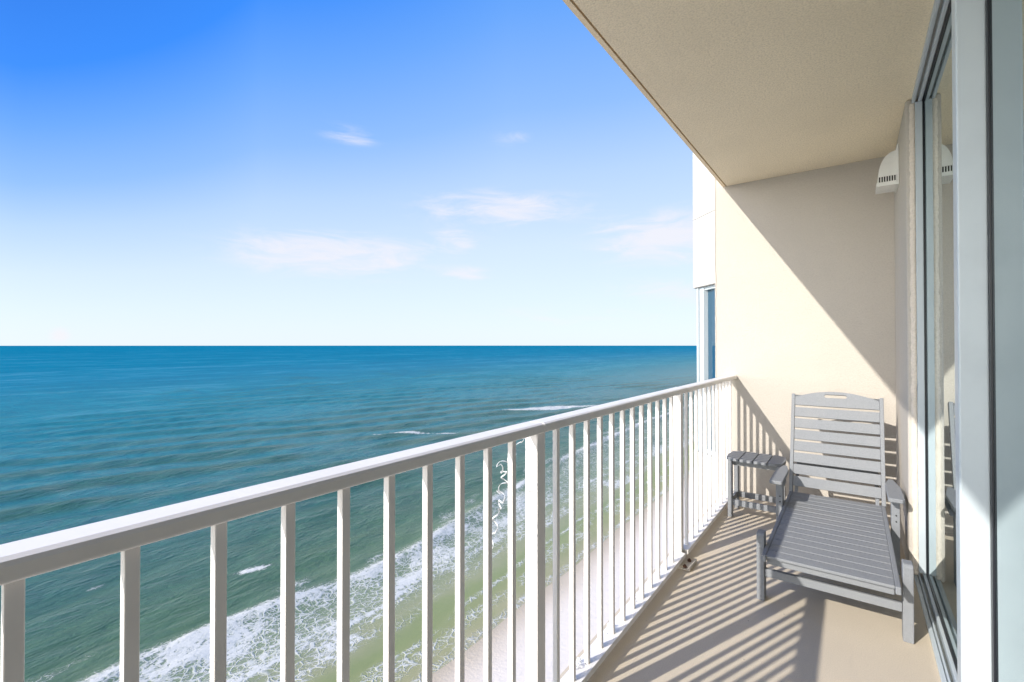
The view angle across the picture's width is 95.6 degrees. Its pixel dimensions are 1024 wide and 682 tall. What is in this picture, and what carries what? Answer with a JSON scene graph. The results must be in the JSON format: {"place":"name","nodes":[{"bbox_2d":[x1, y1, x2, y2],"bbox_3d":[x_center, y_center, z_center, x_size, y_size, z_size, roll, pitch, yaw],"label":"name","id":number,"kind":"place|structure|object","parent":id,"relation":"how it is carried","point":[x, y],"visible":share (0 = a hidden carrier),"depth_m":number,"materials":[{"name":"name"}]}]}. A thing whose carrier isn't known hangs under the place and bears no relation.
{"place":"outdoors","nodes":[
{"label":"outdoors","id":0,"kind":"place"},
{"bbox_2d":[0,346,696,681],"bbox_3d":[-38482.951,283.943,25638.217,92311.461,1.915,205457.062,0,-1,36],"label":"sea","id":1,"kind":"structure","parent":0,"point":[90,434],"depth_m":144.62,"materials":[{"name":"liquid"}]},
{"bbox_2d":[0,0,696,345],"label":"sky","id":2,"kind":"structure","parent":0,"point":[173,172],"materials":[{"name":"blue"}]},
{"bbox_2d":[492,440,523,548],"bbox_3d":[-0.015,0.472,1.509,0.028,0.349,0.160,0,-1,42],"label":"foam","id":3,"kind":"object","parent":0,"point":[498,491],"visible":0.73,"depth_m":1.49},
{"bbox_2d":[432,471,693,681],"bbox_3d":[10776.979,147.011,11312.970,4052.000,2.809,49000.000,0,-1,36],"label":"beach","id":4,"kind":"structure","parent":0,"point":[473,663],"depth_m":68.34,"materials":[{"name":"white sand"}]},
{"bbox_2d":[693,153,715,523],"bbox_3d":[3.123,-0.143,4.968,1.656,4.200,2.854,0,-1,36],"label":"bay projection","id":5,"kind":"object","parent":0,"point":[703,232],"visible":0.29,"depth_m":4.38,"materials":[{"name":"white paint"}]},
{"bbox_2d":[696,285,715,455],"bbox_3d":[1.863,0.268,4.329,0.110,1.562,0.335,0,-1,-9],"label":"window","id":6,"kind":"structure","parent":5,"relation":"in","point":[705,295],"depth_m":4.39,"materials":[{"name":"white metal"}]},
{"bbox_2d":[563,0,933,186],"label":"balcony ceiling","id":7,"kind":"structure","parent":0,"point":[734,92],"depth_m":2.39,"materials":[{"name":"paint"}]},
{"bbox_2d":[560,497,940,681],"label":"balcony floor","id":8,"kind":"structure","parent":0,"point":[709,617],"depth_m":2.13,"materials":[{"name":"beige concrete"}]},
{"bbox_2d":[0,375,736,681],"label":"balcony railing","id":9,"kind":"object","parent":8,"relation":"on","point":[126,536],"visible":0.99,"depth_m":1.33,"materials":[{"name":"white metal"}]},
{"bbox_2d":[727,451,785,516],"bbox_3d":[1.876,1.118,3.567,0.395,0.452,0.323,0,-1,36],"label":"side table","id":10,"kind":"object","parent":8,"relation":"on","point":[736,459],"visible":0.8,"depth_m":3.55,"materials":[{"name":"grey plastic"}]},
{"bbox_2d":[756,392,913,643],"bbox_3d":[1.884,0.848,2.731,0.668,0.976,1.502,0,-1,36],"label":"lounge chair","id":11,"kind":"object","parent":8,"relation":"on","point":[850,542],"visible":1,"depth_m":2.73,"materials":[{"name":"grey plastic"}]},
{"bbox_2d":[715,156,896,522],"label":"end wall","id":12,"kind":"structure","parent":0,"point":[804,282],"depth_m":3.76,"materials":[{"name":"beige paint"}]},
{"bbox_2d":[894,0,1023,681],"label":"house wall","id":13,"kind":"structure","parent":0,"point":[959,262],"depth_m":1.39,"materials":[{"name":"beige paint"}]},
{"bbox_2d":[876,144,898,193],"bbox_3d":[2.557,-1.164,3.171,0.116,0.264,0.222,0,-1,36],"label":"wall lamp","id":14,"kind":"object","parent":13,"relation":"attached to","point":[888,178],"visible":1,"depth_m":3.09,"materials":[{"name":"white plastic"}]},
{"bbox_2d":[911,0,1023,681],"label":"sliding door","id":15,"kind":"structure","parent":13,"relation":"in","point":[969,86],"depth_m":1.38,"materials":[{"name":"white metal"}]}
]}

